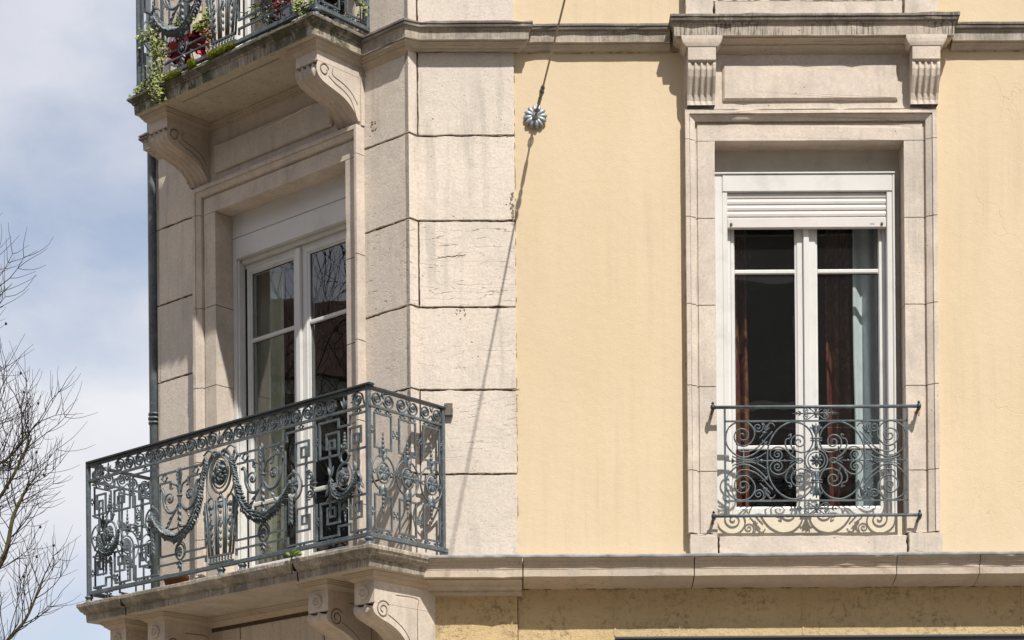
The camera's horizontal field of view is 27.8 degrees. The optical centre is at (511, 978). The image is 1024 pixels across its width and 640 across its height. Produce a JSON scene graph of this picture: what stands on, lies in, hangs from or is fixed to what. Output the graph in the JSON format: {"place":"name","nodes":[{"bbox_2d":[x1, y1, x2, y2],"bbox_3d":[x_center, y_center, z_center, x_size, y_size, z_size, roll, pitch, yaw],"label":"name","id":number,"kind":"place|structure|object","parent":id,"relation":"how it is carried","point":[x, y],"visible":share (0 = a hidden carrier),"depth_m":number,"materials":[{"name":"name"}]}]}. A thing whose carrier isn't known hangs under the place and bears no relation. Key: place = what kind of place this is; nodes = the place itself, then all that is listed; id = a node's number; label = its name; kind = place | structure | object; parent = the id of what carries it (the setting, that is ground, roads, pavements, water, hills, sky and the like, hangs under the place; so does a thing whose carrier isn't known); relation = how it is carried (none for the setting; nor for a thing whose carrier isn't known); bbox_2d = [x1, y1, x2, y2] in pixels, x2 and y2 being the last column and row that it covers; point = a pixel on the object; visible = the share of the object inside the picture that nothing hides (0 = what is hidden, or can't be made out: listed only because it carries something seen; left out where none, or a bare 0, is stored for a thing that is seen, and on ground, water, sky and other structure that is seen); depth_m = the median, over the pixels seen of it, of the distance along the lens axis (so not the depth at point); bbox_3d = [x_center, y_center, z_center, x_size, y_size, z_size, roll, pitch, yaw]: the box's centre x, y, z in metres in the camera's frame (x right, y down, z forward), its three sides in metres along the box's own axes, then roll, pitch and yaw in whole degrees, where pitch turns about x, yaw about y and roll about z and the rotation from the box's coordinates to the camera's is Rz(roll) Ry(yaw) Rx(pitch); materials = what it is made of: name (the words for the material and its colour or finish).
{"place":"outdoors","nodes":[
{"label":"outdoors","id":0,"kind":"place"},
{"bbox_2d":[0,0,150,639],"label":"sky","id":1,"kind":"structure","parent":0,"point":[73,160],"materials":[{"name":"blue"}]},
{"bbox_2d":[194,574,205,578],"bbox_3d":[-1.992,-2.542,13.267,0.095,0.092,0.096,0,0,0],"label":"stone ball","id":2,"kind":"object","parent":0,"point":[200,576],"visible":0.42,"depth_m":13.23,"materials":[{"name":"stone"}]},
{"label":"ground","id":3,"kind":"structure","parent":0,"visible":0},
{"bbox_2d":[0,213,97,639],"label":"bare tree","id":4,"kind":"object","parent":3,"relation":"on","point":[4,467],"visible":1,"depth_m":25.85,"materials":[{"name":"brown plant"}]},
{"bbox_2d":[76,0,1023,639],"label":"apartment building","id":5,"kind":"structure","parent":3,"relation":"on","point":[510,406],"depth_m":12.51,"materials":[{"name":"stone"}]},
{"bbox_2d":[128,15,180,103],"bbox_3d":[-2.313,-5.866,13.294,0.499,0.586,0.159,0,0,32],"label":"ivy plant","id":6,"kind":"object","parent":5,"relation":"on","point":[155,80],"visible":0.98,"depth_m":13.26,"materials":[{"name":"green plant"}]},
{"bbox_2d":[162,69,181,81],"bbox_3d":[-2.152,-5.720,13.118,0.203,0.050,0.037,0,0,41],"label":"moss cushion","id":7,"kind":"object","parent":5,"relation":"on","point":[172,74],"visible":1,"depth_m":13.11,"materials":[{"name":"green plant"}]},
{"bbox_2d":[163,574,188,584],"bbox_3d":[-2.172,-2.547,13.388,0.175,0.103,0.175,0,0,0],"label":"flower pot","id":8,"kind":"object","parent":5,"relation":"on","point":[176,580],"visible":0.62,"depth_m":13.32,"materials":[{"name":"ceramic"}]},
{"bbox_2d":[164,21,215,66],"bbox_3d":[-2.053,-5.941,13.211,0.416,0.260,0.192,0,0,25],"label":"red leaf plant","id":9,"kind":"object","parent":5,"relation":"on","point":[193,35],"visible":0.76,"depth_m":13.17,"materials":[{"name":"red plant"}]},
{"bbox_2d":[186,58,196,69],"bbox_3d":[-2.011,-5.739,13.005,0.077,0.067,0.075,0,0,0],"label":"moss cushion","id":10,"kind":"object","parent":5,"relation":"on","point":[191,63],"visible":1,"depth_m":12.98,"materials":[{"name":"green plant"}]},
{"bbox_2d":[192,5,210,52],"bbox_3d":[-1.939,-5.934,12.989,0.166,0.300,0.089,0,0,30],"label":"sapling weed","id":11,"kind":"object","parent":5,"relation":"on","point":[202,27],"visible":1,"depth_m":12.97,"materials":[{"name":"green plant"}]},
{"bbox_2d":[203,19,211,50],"bbox_3d":[-1.899,-5.884,12.928,0.063,0.201,0.053,0,0,0],"label":"dry weed","id":12,"kind":"object","parent":5,"relation":"hanging from","point":[207,34],"visible":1,"depth_m":12.93,"materials":[{"name":"brown plant"}]},
{"bbox_2d":[206,42,235,59],"bbox_3d":[-1.804,-5.740,12.824,0.269,0.060,0.056,0,0,42],"label":"moss cushion","id":13,"kind":"object","parent":5,"relation":"on","point":[219,51],"visible":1,"depth_m":12.80,"materials":[{"name":"green plant"}]},
{"bbox_2d":[240,1,274,25],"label":"fern plant","id":14,"kind":"object","parent":5,"relation":"on","point":[255,6],"visible":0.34,"depth_m":12.85,"materials":[{"name":"green plant"}]},
{"bbox_2d":[256,267,287,563],"bbox_3d":[-1.625,-3.762,13.779,0.410,2.450,0.076,0,0,43],"label":"curtain","id":15,"kind":"object","parent":5,"relation":"hanging from","point":[270,362],"visible":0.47,"depth_m":13.73,"materials":[{"name":"beige fabric"}]},
{"bbox_2d":[260,0,290,18],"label":"red flower plant","id":16,"kind":"object","parent":5,"relation":"on","point":[274,1],"visible":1,"depth_m":12.57,"materials":[{"name":"red plant"}]},
{"bbox_2d":[271,0,285,19],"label":"dark stem weed","id":17,"kind":"object","parent":5,"relation":"hanging from","point":[276,9],"visible":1,"depth_m":12.54,"materials":[{"name":"red plant"}]},
{"bbox_2d":[231,0,344,47],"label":"balcony door","id":18,"kind":"structure","parent":5,"relation":"in","point":[244,5],"depth_m":14.29,"materials":[{"name":"white glass"}]},
{"bbox_2d":[286,548,301,573],"bbox_3d":[-1.292,-2.481,12.313,0.144,0.144,0.027,0,0,42],"label":"plant","id":19,"kind":"object","parent":5,"relation":"on","point":[295,553],"visible":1,"depth_m":12.31,"materials":[{"name":"green plant"}]},
{"bbox_2d":[288,0,313,18],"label":"ivy plant","id":20,"kind":"object","parent":5,"relation":"on","point":[298,5],"visible":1,"depth_m":12.34,"materials":[{"name":"green plant"}]},
{"bbox_2d":[355,0,369,16],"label":"ivy plant","id":21,"kind":"object","parent":5,"relation":"on","point":[363,7],"visible":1,"depth_m":12.57,"materials":[{"name":"green plant"}]},
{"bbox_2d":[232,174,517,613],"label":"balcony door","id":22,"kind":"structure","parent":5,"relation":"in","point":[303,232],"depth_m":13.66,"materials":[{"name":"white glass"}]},
{"bbox_2d":[523,0,565,128],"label":"span wire","id":23,"kind":"object","parent":5,"relation":"attached to","point":[535,116],"visible":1,"depth_m":12.47,"materials":[{"name":"metal"}]},
{"bbox_2d":[727,205,749,506],"bbox_3d":[1.402,-3.837,12.932,0.150,2.350,0.065,0,0,0],"label":"curtain","id":24,"kind":"object","parent":5,"relation":"hanging from","point":[742,394],"visible":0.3,"depth_m":12.92,"materials":[{"name":"grey fabric"}]},
{"bbox_2d":[713,0,893,6],"bbox_3d":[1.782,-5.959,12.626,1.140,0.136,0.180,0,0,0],"label":"window","id":25,"kind":"structure","parent":5,"relation":"in","point":[713,0],"depth_m":12.53,"materials":[{"name":"glass"}]},
{"bbox_2d":[715,150,906,543],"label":"window","id":26,"kind":"structure","parent":5,"relation":"in","point":[785,202],"depth_m":12.64,"materials":[{"name":"white glass"}]},
{"bbox_2d":[825,229,851,505],"bbox_3d":[2.046,-3.842,13.018,0.160,2.350,0.065,0,0,0],"label":"curtain","id":27,"kind":"object","parent":5,"relation":"hanging from","point":[838,380],"visible":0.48,"depth_m":13.01,"materials":[{"name":"red fabric"}]},
{"bbox_2d":[853,204,882,505],"bbox_3d":[2.238,-3.844,12.819,0.260,2.350,0.039,0,0,0],"label":"curtain","id":28,"kind":"object","parent":5,"relation":"hanging from","point":[865,354],"visible":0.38,"depth_m":12.82,"materials":[{"name":"white fabric"}]}
]}

